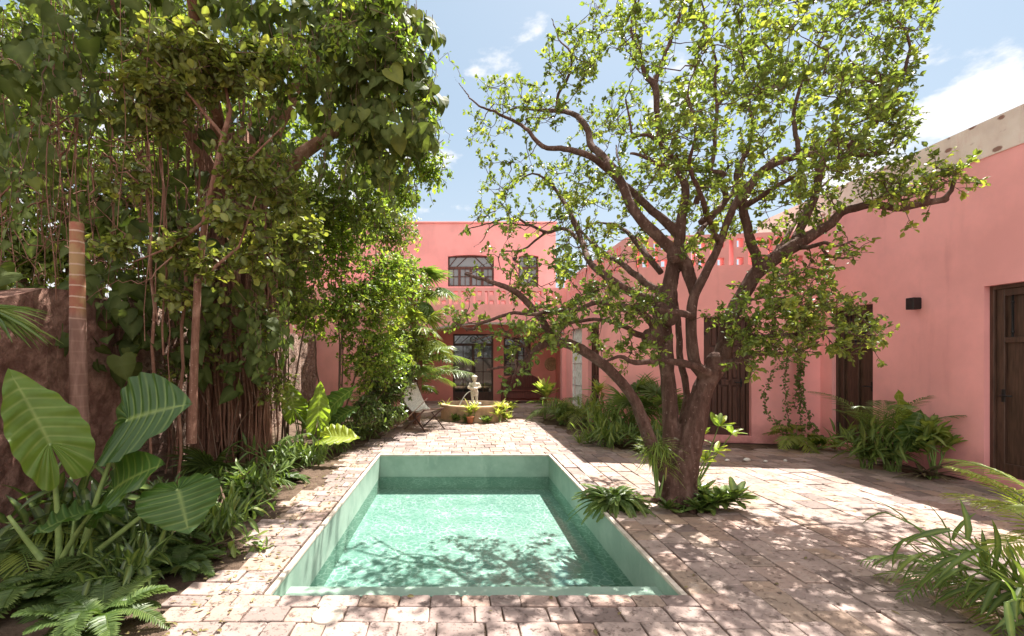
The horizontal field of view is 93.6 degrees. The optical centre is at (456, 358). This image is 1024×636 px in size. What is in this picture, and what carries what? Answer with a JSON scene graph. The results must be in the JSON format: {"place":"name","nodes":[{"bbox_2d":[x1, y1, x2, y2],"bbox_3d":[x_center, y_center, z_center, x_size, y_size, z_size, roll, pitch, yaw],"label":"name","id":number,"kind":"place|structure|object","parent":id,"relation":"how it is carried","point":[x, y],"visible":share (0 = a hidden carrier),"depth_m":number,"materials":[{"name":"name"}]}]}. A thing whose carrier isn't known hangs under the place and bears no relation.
{"place":"outdoors","nodes":[
{"label":"outdoors","id":0,"kind":"place"},
{"bbox_2d":[286,221,565,411],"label":"pink house","id":1,"kind":"structure","parent":0,"point":[445,245],"depth_m":16.20,"materials":[{"name":"paint"}]},
{"bbox_2d":[448,255,493,285],"bbox_3d":[0.490,-2.965,16.330,1.560,1.070,0.080,0,0,0],"label":"window","id":2,"kind":"structure","parent":1,"relation":"in","point":[458,265],"depth_m":16.36,"materials":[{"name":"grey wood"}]},
{"bbox_2d":[453,334,492,400],"bbox_3d":[0.565,0.315,16.259,1.370,2.270,0.142,0,0,0],"label":"door","id":3,"kind":"structure","parent":1,"relation":"in","point":[463,344],"depth_m":16.32,"materials":[{"name":"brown wood"}]},
{"bbox_2d":[504,338,530,375],"bbox_3d":[2.060,-0.050,16.290,0.920,1.300,0.080,0,0,0],"label":"window","id":4,"kind":"structure","parent":1,"relation":"in","point":[521,354],"depth_m":16.32,"materials":[{"name":"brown wood"}]},
{"bbox_2d":[501,374,546,402],"bbox_3d":[2.175,0.990,15.535,1.440,0.920,0.590,0,0,0],"label":"bench","id":5,"kind":"object","parent":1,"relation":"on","point":[526,388],"visible":0.64,"depth_m":15.62,"materials":[{"name":"brown wood"}]},
{"bbox_2d":[518,256,537,285],"bbox_3d":[2.440,-2.965,16.330,0.680,1.070,0.080,0,0,0],"label":"window","id":6,"kind":"structure","parent":1,"relation":"in","point":[524,267],"depth_m":16.36,"materials":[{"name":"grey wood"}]},
{"bbox_2d":[545,357,555,370],"bbox_3d":[3.211,0.203,16.159,0.460,0.460,0.118,0,0,0],"label":"wall plaque","id":7,"kind":"object","parent":1,"relation":"attached to","point":[550,363],"depth_m":16.15,"materials":[{"name":"ceramic"}]},
{"bbox_2d":[323,489,614,586],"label":"pool floor","id":8,"kind":"structure","parent":0,"point":[451,537],"depth_m":5.59,"materials":[{"name":"paint"}]},
{"bbox_2d":[272,456,677,596],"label":"pool wall","id":9,"kind":"structure","parent":8,"relation":"on","point":[628,568],"depth_m":5.42,"materials":[{"name":"green paint"}]},
{"bbox_2d":[264,454,686,595],"bbox_3d":[0.130,1.613,5.600,2.870,0.030,4.730,0,0,0],"label":"pool coping","id":10,"kind":"object","parent":9,"relation":"on","point":[665,576],"visible":0.83,"depth_m":4.43,"materials":[{"name":"beige stone"}]},
{"bbox_2d":[504,585,619,586],"bbox_3d":[0.989,2.094,4.081,1.077,0.168,0.838,0,0,0],"label":"pool step","id":11,"kind":"object","parent":8,"relation":"on","point":[561,586],"visible":0.08,"depth_m":4.48,"materials":[{"name":"green paint"}]},
{"bbox_2d":[0,412,979,635],"bbox_3d":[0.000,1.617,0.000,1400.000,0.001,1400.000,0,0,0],"label":"ground","id":12,"kind":"structure","parent":0,"point":[132,625],"depth_m":4.70,"materials":[{"name":"brown soil"}]},
{"bbox_2d":[0,304,62,348],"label":"fan palm","id":13,"kind":"object","parent":12,"relation":"on","point":[10,319],"visible":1,"depth_m":3.93,"materials":[{"name":"green plant"}]},
{"bbox_2d":[0,524,79,581],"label":"fern","id":14,"kind":"object","parent":12,"relation":"on","point":[6,537],"visible":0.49,"depth_m":3.74,"materials":[{"name":"green plant"}]},
{"bbox_2d":[0,525,125,581],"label":"fern","id":15,"kind":"object","parent":12,"relation":"on","point":[11,560],"visible":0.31,"depth_m":3.66,"materials":[{"name":"green plant"}]},
{"bbox_2d":[0,555,130,624],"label":"fern","id":16,"kind":"object","parent":12,"relation":"on","point":[46,585],"visible":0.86,"depth_m":3.11,"materials":[{"name":"green plant"}]},
{"bbox_2d":[0,462,152,554],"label":"ginger plant","id":17,"kind":"object","parent":12,"relation":"on","point":[83,493],"visible":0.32,"depth_m":3.95,"materials":[{"name":"green plant"}]},
{"bbox_2d":[69,221,90,496],"bbox_3d":[-3.625,0.150,4.600,0.180,2.902,0.176,0,0,0],"label":"palm trunk","id":18,"kind":"object","parent":12,"relation":"on","point":[78,378],"visible":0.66,"depth_m":4.55,"materials":[{"name":"brown plant"}]},
{"bbox_2d":[0,0,175,297],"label":"background tree","id":19,"kind":"object","parent":12,"relation":"on","point":[26,269],"visible":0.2,"depth_m":9.30,"materials":[{"name":"green plant"}]},
{"bbox_2d":[11,570,176,635],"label":"fern","id":20,"kind":"object","parent":12,"relation":"on","point":[110,600],"visible":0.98,"depth_m":2.84,"materials":[{"name":"green plant"}]},
{"bbox_2d":[52,511,145,552],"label":"fern","id":21,"kind":"object","parent":12,"relation":"on","point":[127,533],"visible":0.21,"depth_m":4.04,"materials":[{"name":"green plant"}]},
{"bbox_2d":[1,368,220,569],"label":"elephant ear","id":22,"kind":"object","parent":12,"relation":"on","point":[40,422],"visible":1,"depth_m":3.51},
{"bbox_2d":[66,524,187,596],"bbox_3d":[-2.332,1.381,3.245,0.650,0.444,0.686,0,0,17],"label":"ginger plant","id":23,"kind":"object","parent":12,"relation":"on","point":[132,561],"visible":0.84,"depth_m":3.26,"materials":[{"name":"green plant"}]},
{"bbox_2d":[74,532,214,587],"bbox_3d":[-2.525,1.652,3.696,1.114,0.475,1.130,0,0,0],"label":"fern","id":24,"kind":"object","parent":12,"relation":"on","point":[170,545],"visible":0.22,"depth_m":3.74,"materials":[{"name":"green plant"}]},
{"bbox_2d":[102,467,207,510],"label":"ginger plant","id":25,"kind":"object","parent":12,"relation":"on","point":[152,483],"visible":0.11,"depth_m":5.07,"materials":[{"name":"green plant"}]},
{"bbox_2d":[0,288,316,527],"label":"boundary wall","id":26,"kind":"structure","parent":12,"relation":"on","point":[45,366],"depth_m":5.21,"materials":[{"name":"painted plaster"}]},
{"bbox_2d":[0,0,328,332],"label":"background tree","id":27,"kind":"object","parent":12,"relation":"on","point":[298,134],"visible":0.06,"depth_m":10.02,"materials":[{"name":"green plant"}]},
{"bbox_2d":[123,495,209,547],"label":"ginger plant","id":28,"kind":"object","parent":12,"relation":"on","point":[149,528],"visible":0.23,"depth_m":3.97,"materials":[{"name":"green plant"}]},
{"bbox_2d":[153,528,211,550],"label":"fern","id":29,"kind":"object","parent":12,"relation":"on","point":[198,534],"visible":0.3,"depth_m":4.03,"materials":[{"name":"green plant"}]},
{"bbox_2d":[150,545,226,582],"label":"fern","id":30,"kind":"object","parent":12,"relation":"on","point":[192,565],"visible":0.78,"depth_m":3.55,"materials":[{"name":"green plant"}]},
{"bbox_2d":[85,6,330,443],"bbox_3d":[-2.617,-1.302,5.260,2.579,4.535,1.491,0,0,-27],"label":"round leaf tree","id":31,"kind":"object","parent":12,"relation":"on","point":[187,58],"visible":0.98,"depth_m":5.09,"materials":[{"name":"green plant"}]},
{"bbox_2d":[0,0,416,483],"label":"fig tree","id":32,"kind":"object","parent":12,"relation":"on","point":[257,420],"visible":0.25,"depth_m":6.99,"materials":[{"name":"green plant"}]},
{"bbox_2d":[0,149,219,387],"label":"heart leaf vine","id":33,"kind":"object","parent":32,"relation":"attached to","point":[125,366],"visible":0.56,"depth_m":5.64,"materials":[{"name":"green plant"}]},
{"bbox_2d":[0,0,246,351],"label":"dry creeper","id":34,"kind":"object","parent":32,"relation":"attached to","point":[76,135],"visible":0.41,"depth_m":5.46,"materials":[{"name":"brown plant"}]},
{"bbox_2d":[0,0,259,251],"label":"heart leaf vine","id":35,"kind":"object","parent":32,"relation":"attached to","point":[90,42],"visible":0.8,"depth_m":4.72,"materials":[{"name":"green plant"}]},
{"bbox_2d":[0,52,294,404],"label":"heart leaf vine","id":36,"kind":"object","parent":32,"relation":"attached to","point":[257,362],"visible":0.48,"depth_m":5.99,"materials":[{"name":"green plant"}]},
{"bbox_2d":[221,0,448,231],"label":"heart leaf vine","id":37,"kind":"object","parent":32,"relation":"attached to","point":[359,97],"visible":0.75,"depth_m":5.63,"materials":[{"name":"green plant"}]},
{"bbox_2d":[228,0,465,212],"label":"trailing creeper","id":38,"kind":"object","parent":37,"relation":"attached to","point":[428,172],"visible":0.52,"depth_m":5.39,"materials":[{"name":"green plant"}]},
{"bbox_2d":[161,437,260,479],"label":"plant","id":39,"kind":"object","parent":12,"relation":"on","point":[197,461],"visible":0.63,"depth_m":6.14,"materials":[{"name":"green plant"}]},
{"bbox_2d":[169,460,276,531],"bbox_3d":[-2.440,1.523,5.025,0.938,0.669,1.389,0,0,27],"label":"plant","id":40,"kind":"object","parent":12,"relation":"on","point":[249,486],"visible":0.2,"depth_m":5.27,"materials":[{"name":"green plant"}]},
{"bbox_2d":[168,481,282,541],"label":"ginger plant","id":41,"kind":"object","parent":12,"relation":"on","point":[225,518],"visible":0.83,"depth_m":4.16,"materials":[{"name":"green plant"}]},
{"bbox_2d":[156,280,299,477],"bbox_3d":[-3.028,0.284,6.245,1.864,2.637,0.828,0,0,-21],"label":"shrub","id":42,"kind":"object","parent":12,"relation":"on","point":[269,386],"visible":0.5,"depth_m":6.30,"materials":[{"name":"green plant"}]},
{"bbox_2d":[199,530,273,557],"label":"shrub","id":43,"kind":"object","parent":12,"relation":"on","point":[231,545],"visible":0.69,"depth_m":3.99,"materials":[{"name":"green plant"}]},
{"bbox_2d":[199,466,296,501],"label":"areca palm","id":44,"kind":"object","parent":12,"relation":"on","point":[271,494],"visible":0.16,"depth_m":5.88,"materials":[{"name":"green plant"}]},
{"bbox_2d":[235,495,265,520],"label":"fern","id":45,"kind":"object","parent":12,"relation":"on","point":[259,512],"visible":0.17,"depth_m":4.88,"materials":[{"name":"green plant"}]},
{"bbox_2d":[219,458,294,496],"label":"ginger plant","id":46,"kind":"object","parent":12,"relation":"on","point":[269,475],"visible":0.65,"depth_m":5.43,"materials":[{"name":"green plant"}]},
{"bbox_2d":[235,431,307,474],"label":"ginger plant","id":47,"kind":"object","parent":12,"relation":"on","point":[271,460],"visible":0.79,"depth_m":6.39,"materials":[{"name":"green plant"}]},
{"bbox_2d":[231,433,315,471],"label":"plant","id":48,"kind":"object","parent":12,"relation":"on","point":[274,447],"visible":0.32,"depth_m":6.88,"materials":[{"name":"green plant"}]},
{"bbox_2d":[267,467,309,484],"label":"fern","id":49,"kind":"object","parent":12,"relation":"on","point":[300,477],"visible":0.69,"depth_m":6.20,"materials":[{"name":"green plant"}]},
{"bbox_2d":[258,442,345,464],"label":"areca palm","id":50,"kind":"object","parent":12,"relation":"on","point":[309,457],"visible":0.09,"depth_m":7.33,"materials":[{"name":"green plant"}]},
{"bbox_2d":[294,398,310,438],"bbox_3d":[-2.693,1.109,8.274,0.621,0.989,0.653,0,0,-43],"label":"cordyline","id":51,"kind":"object","parent":12,"relation":"on","point":[303,426],"visible":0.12,"depth_m":8.27,"materials":[{"name":"green plant"}]},
{"bbox_2d":[267,172,357,441],"bbox_3d":[-2.875,-0.793,8.493,2.255,4.794,1.459,0,0,0],"label":"shrub","id":52,"kind":"object","parent":12,"relation":"on","point":[296,317],"visible":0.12,"depth_m":8.66,"materials":[{"name":"green plant"}]},
{"bbox_2d":[289,434,337,466],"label":"ginger plant","id":53,"kind":"object","parent":12,"relation":"on","point":[307,452],"visible":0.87,"depth_m":7.07,"materials":[{"name":"green plant"}]},
{"bbox_2d":[281,381,359,458],"bbox_3d":[-2.108,0.987,7.695,1.299,1.258,1.249,0,0,0],"label":"elephant ear","id":54,"kind":"object","parent":12,"relation":"on","point":[323,412],"visible":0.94,"depth_m":7.60,"materials":[{"name":"green plant"}]},
{"bbox_2d":[315,419,358,452],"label":"ginger plant","id":55,"kind":"object","parent":12,"relation":"on","point":[341,446],"visible":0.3,"depth_m":8.13,"materials":[{"name":"green plant"}]},
{"bbox_2d":[281,199,420,425],"bbox_3d":[-2.116,-0.694,9.174,2.830,4.614,2.271,0,0,0],"label":"shrub","id":56,"kind":"object","parent":12,"relation":"on","point":[367,362],"visible":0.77,"depth_m":9.15,"materials":[{"name":"green plant"}]},
{"bbox_2d":[347,413,395,439],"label":"ginger plant","id":57,"kind":"object","parent":12,"relation":"on","point":[365,430],"visible":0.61,"depth_m":9.29,"materials":[{"name":"green plant"}]},
{"bbox_2d":[344,351,425,436],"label":"shrub","id":58,"kind":"object","parent":12,"relation":"on","point":[371,408],"visible":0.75,"depth_m":9.58,"materials":[{"name":"green plant"}]},
{"bbox_2d":[350,190,432,428],"bbox_3d":[-1.358,-1.074,10.479,2.310,5.363,1.476,0,0,-44],"label":"shrub","id":59,"kind":"object","parent":12,"relation":"on","point":[393,238],"visible":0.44,"depth_m":10.64,"materials":[{"name":"green plant"}]},
{"bbox_2d":[533,376,557,418],"bbox_3d":[2.346,1.027,12.672,0.736,1.149,1.013,0,0,0],"label":"dracaena","id":60,"kind":"object","parent":12,"relation":"on","point":[544,387],"visible":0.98,"depth_m":12.57,"materials":[{"name":"green plant"}]},
{"bbox_2d":[525,396,580,421],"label":"areca palm","id":61,"kind":"object","parent":12,"relation":"on","point":[550,409],"visible":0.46,"depth_m":12.10,"materials":[{"name":"green plant"}]},
{"bbox_2d":[554,394,598,428],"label":"areca palm","id":62,"kind":"object","parent":12,"relation":"on","point":[581,412],"visible":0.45,"depth_m":11.14,"materials":[{"name":"green plant"}]},
{"bbox_2d":[582,376,609,413],"bbox_3d":[3.312,0.918,10.528,1.158,1.372,0.983,0,0,0],"label":"cordyline","id":63,"kind":"object","parent":12,"relation":"on","point":[598,387],"visible":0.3,"depth_m":10.43,"materials":[{"name":"green plant"}]},
{"bbox_2d":[572,387,620,426],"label":"ginger plant","id":64,"kind":"object","parent":12,"relation":"on","point":[596,409],"visible":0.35,"depth_m":9.99,"materials":[{"name":"green plant"}]},
{"bbox_2d":[571,418,629,449],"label":"ginger plant","id":65,"kind":"object","parent":12,"relation":"on","point":[609,437],"visible":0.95,"depth_m":8.48,"materials":[{"name":"green plant"}]},
{"bbox_2d":[586,403,637,444],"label":"ginger plant","id":66,"kind":"object","parent":12,"relation":"on","point":[617,417],"visible":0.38,"depth_m":8.81,"materials":[{"name":"green plant"}]},
{"bbox_2d":[568,484,660,524],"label":"fern","id":67,"kind":"object","parent":12,"relation":"on","point":[614,500],"visible":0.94,"depth_m":5.06,"materials":[{"name":"green plant"}]},
{"bbox_2d":[596,371,661,444],"bbox_3d":[3.289,0.935,9.027,1.374,1.434,1.566,0,0,-44],"label":"fan palm","id":68,"kind":"object","parent":12,"relation":"on","point":[618,399],"visible":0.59,"depth_m":8.85,"materials":[{"name":"green plant"}]},
{"bbox_2d":[605,416,662,450],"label":"ginger plant","id":69,"kind":"object","parent":12,"relation":"on","point":[632,433],"visible":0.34,"depth_m":8.28,"materials":[{"name":"green plant"}]},
{"bbox_2d":[633,411,662,449],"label":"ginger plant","id":70,"kind":"object","parent":12,"relation":"on","point":[656,431],"visible":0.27,"depth_m":7.89,"materials":[{"name":"green plant"}]},
{"bbox_2d":[657,495,713,512],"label":"ivy","id":71,"kind":"object","parent":12,"relation":"on","point":[670,505],"visible":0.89,"depth_m":4.95,"materials":[{"name":"green plant"}]},
{"bbox_2d":[698,412,746,483],"bbox_3d":[3.120,1.203,5.850,0.883,1.088,0.539,0,0,0],"label":"frangipani","id":72,"kind":"object","parent":12,"relation":"on","point":[719,420],"visible":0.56,"depth_m":5.83,"materials":[{"name":"green plant"}]},
{"bbox_2d":[759,254,823,441],"bbox_3d":[5.947,-0.193,8.585,1.116,3.384,0.400,0,0,0],"label":"climbing plant","id":73,"kind":"object","parent":12,"relation":"on","point":[798,375],"visible":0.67,"depth_m":8.56,"materials":[{"name":"green plant"}]},
{"bbox_2d":[564,104,1023,491],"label":"courtyard wing","id":74,"kind":"structure","parent":12,"relation":"on","point":[956,340],"depth_m":6.98,"materials":[{"name":"pink paint"}]},
{"bbox_2d":[592,325,598,414],"bbox_3d":[3.423,0.343,11.535,0.135,2.246,0.930,0,0,0],"label":"door","id":75,"kind":"structure","parent":74,"relation":"in","point":[595,369],"depth_m":11.80,"materials":[{"name":"brown wood"}]},
{"bbox_2d":[704,317,748,434],"bbox_3d":[5.137,0.343,9.148,0.840,2.246,0.146,0,0,8],"label":"door","id":76,"kind":"structure","parent":74,"relation":"in","point":[730,396],"depth_m":9.15,"materials":[{"name":"brown wood"}]},
{"bbox_2d":[836,304,872,442],"bbox_3d":[6.802,0.293,8.110,0.135,2.346,0.840,0,0,0],"label":"door","id":77,"kind":"structure","parent":74,"relation":"in","point":[853,384],"depth_m":8.21,"materials":[{"name":"brown wood"}]},
{"bbox_2d":[906,297,921,309],"bbox_3d":[6.635,-0.790,6.935,0.130,0.169,0.120,0,0,0],"label":"wall lamp","id":78,"kind":"object","parent":74,"relation":"attached to","point":[913,303],"visible":1,"depth_m":6.88,"materials":[{"name":"black metal"}]},
{"bbox_2d":[990,282,1023,479],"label":"door","id":79,"kind":"structure","parent":74,"relation":"in","point":[1006,300],"depth_m":5.92,"materials":[{"name":"brown wood"}]},
{"bbox_2d":[763,424,851,453],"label":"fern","id":80,"kind":"object","parent":12,"relation":"on","point":[795,441],"visible":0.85,"depth_m":8.20,"materials":[{"name":"green plant"}]},
{"bbox_2d":[888,454,965,481],"bbox_3d":[6.236,1.462,6.331,0.789,0.400,0.866,0,0,-31],"label":"cordyline","id":81,"kind":"object","parent":12,"relation":"on","point":[921,471],"visible":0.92,"depth_m":6.29,"materials":[{"name":"green plant"}]},
{"bbox_2d":[856,555,1023,635],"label":"areca palm","id":82,"kind":"object","parent":12,"relation":"on","point":[952,578],"visible":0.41,"depth_m":3.08,"materials":[{"name":"green plant"}]},
{"bbox_2d":[0,0,1023,312],"label":"sky","id":83,"kind":"structure","parent":0,"point":[974,75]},
{"bbox_2d":[541,395,581,424],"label":"ginger plant","id":84,"kind":"object","parent":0,"point":[559,414],"visible":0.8,"depth_m":11.47,"materials":[{"name":"green plant"}]},
{"bbox_2d":[157,412,1023,635],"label":"paving","id":85,"kind":"structure","parent":0,"point":[729,581],"depth_m":3.79,"materials":[{"name":"stone"}]},
{"bbox_2d":[312,607,343,626],"bbox_3d":[-0.800,1.604,2.967,0.194,0.032,0.194,0,0,0],"label":"skimmer lid","id":86,"kind":"object","parent":85,"relation":"on","point":[325,616],"visible":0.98,"depth_m":2.95,"materials":[{"name":"white plastic"}]},
{"bbox_2d":[349,341,474,421],"bbox_3d":[-1.110,0.551,11.947,3.208,2.102,3.543,0,0,0],"label":"areca palm","id":87,"kind":"object","parent":85,"relation":"on","point":[424,370],"visible":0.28,"depth_m":11.65,"materials":[{"name":"green plant"}]},
{"bbox_2d":[376,305,452,423],"bbox_3d":[-1.049,0.137,11.598,2.016,2.994,2.181,0,0,0],"label":"fan palm","id":88,"kind":"object","parent":85,"relation":"on","point":[431,319],"visible":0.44,"depth_m":11.37,"materials":[{"name":"plant"}]},
{"bbox_2d":[373,257,462,420],"bbox_3d":[-1.169,-0.394,12.262,2.354,4.052,2.482,0,0,36],"label":"fan palm","id":89,"kind":"object","parent":85,"relation":"on","point":[435,274],"visible":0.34,"depth_m":12.10,"materials":[{"name":"green plant"}]},
{"bbox_2d":[400,382,444,431],"bbox_3d":[-0.805,1.089,10.822,0.908,1.047,0.651,0,0,40],"label":"lounge chair","id":90,"kind":"object","parent":85,"relation":"on","point":[416,402],"visible":0.84,"depth_m":10.92,"materials":[{"name":"white fabric"}]},
{"bbox_2d":[440,400,507,422],"bbox_3d":[0.472,1.390,12.750,1.820,0.420,1.820,0,0,0],"label":"fountain","id":91,"kind":"object","parent":85,"relation":"on","point":[486,408],"visible":0.65,"depth_m":12.05,"materials":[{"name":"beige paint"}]},
{"bbox_2d":[467,375,480,402],"bbox_3d":[0.467,0.816,12.603,0.373,0.741,0.270,0,0,0],"label":"cherub statue","id":92,"kind":"object","parent":91,"relation":"on","point":[473,386],"visible":0.96,"depth_m":12.59,"materials":[{"name":"stone"}]},
{"bbox_2d":[490,399,505,421],"bbox_3d":[1.054,1.306,11.978,0.484,0.595,0.707,0,0,16],"label":"dracaena","id":93,"kind":"object","parent":85,"relation":"on","point":[500,407],"visible":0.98,"depth_m":11.99,"materials":[{"name":"yellow plant"}]},
{"bbox_2d":[125,427,1023,635],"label":"fallen leaves","id":94,"kind":"object","parent":85,"relation":"on","point":[595,632],"visible":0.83,"depth_m":3.84,"materials":[{"name":"brown plant"}]},
{"bbox_2d":[571,424,597,443],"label":"spider plant","id":95,"kind":"object","parent":85,"relation":"on","point":[578,438],"visible":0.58,"depth_m":8.87,"materials":[{"name":"green plant"}]},
{"bbox_2d":[626,374,690,431],"bbox_3d":[3.719,0.961,8.731,1.449,1.377,1.222,0,0,0],"label":"fan palm","id":96,"kind":"object","parent":85,"relation":"on","point":[651,390],"visible":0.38,"depth_m":8.77,"materials":[{"name":"green plant"}]},
{"bbox_2d":[425,0,990,513],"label":"citrus tree","id":97,"kind":"object","parent":85,"relation":"on","point":[875,100],"visible":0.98,"depth_m":4.97,"materials":[{"name":"green plant"}]},
{"bbox_2d":[628,434,686,497],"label":"spider plant","id":98,"kind":"object","parent":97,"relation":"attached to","point":[655,472],"visible":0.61,"depth_m":5.14,"materials":[{"name":"green plant"}]},
{"bbox_2d":[633,435,684,471],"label":"spider plant","id":99,"kind":"object","parent":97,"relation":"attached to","point":[658,448],"visible":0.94,"depth_m":4.96,"materials":[{"name":"green plant"}]},
{"bbox_2d":[694,476,761,515],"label":"ivy","id":100,"kind":"object","parent":85,"relation":"on","point":[724,496],"visible":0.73,"depth_m":4.98,"materials":[{"name":"green plant"}]},
{"bbox_2d":[807,434,842,449],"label":"ivy","id":101,"kind":"object","parent":85,"relation":"on","point":[816,441],"visible":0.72,"depth_m":8.31,"materials":[{"name":"green plant"}]},
{"bbox_2d":[823,419,899,469],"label":"fern","id":102,"kind":"object","parent":85,"relation":"on","point":[861,456],"visible":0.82,"depth_m":6.88,"materials":[{"name":"green plant"}]},
{"bbox_2d":[807,391,965,467],"bbox_3d":[6.190,1.049,6.860,1.393,1.106,1.974,0,0,15],"label":"areca palm","id":103,"kind":"object","parent":85,"relation":"on","point":[891,421],"visible":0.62,"depth_m":6.81,"materials":[{"name":"green plant"}]},
{"bbox_2d":[839,413,946,471],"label":"ginger plant","id":104,"kind":"object","parent":85,"relation":"on","point":[898,449],"visible":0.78,"depth_m":6.62,"materials":[{"name":"green plant"}]},
{"bbox_2d":[892,390,924,471],"bbox_3d":[6.304,1.022,6.698,0.360,1.162,0.371,0,0,25],"label":"canna","id":105,"kind":"object","parent":85,"relation":"on","point":[916,417],"visible":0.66,"depth_m":6.62,"materials":[{"name":"green plant"}]},
{"bbox_2d":[905,414,967,478],"bbox_3d":[6.352,1.186,6.425,0.679,0.838,0.622,0,0,-21],"label":"croton","id":106,"kind":"object","parent":85,"relation":"on","point":[944,434],"visible":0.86,"depth_m":6.33,"materials":[{"name":"green plant"}]},
{"bbox_2d":[863,498,1023,635],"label":"ginger plant","id":107,"kind":"object","parent":85,"relation":"on","point":[1012,598],"visible":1,"depth_m":2.78,"materials":[{"name":"green plant"}]},
{"bbox_2d":[940,458,1023,563],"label":"areca palm","id":108,"kind":"object","parent":85,"relation":"on","point":[1018,507],"visible":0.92,"depth_m":3.08,"materials":[{"name":"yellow plant"}]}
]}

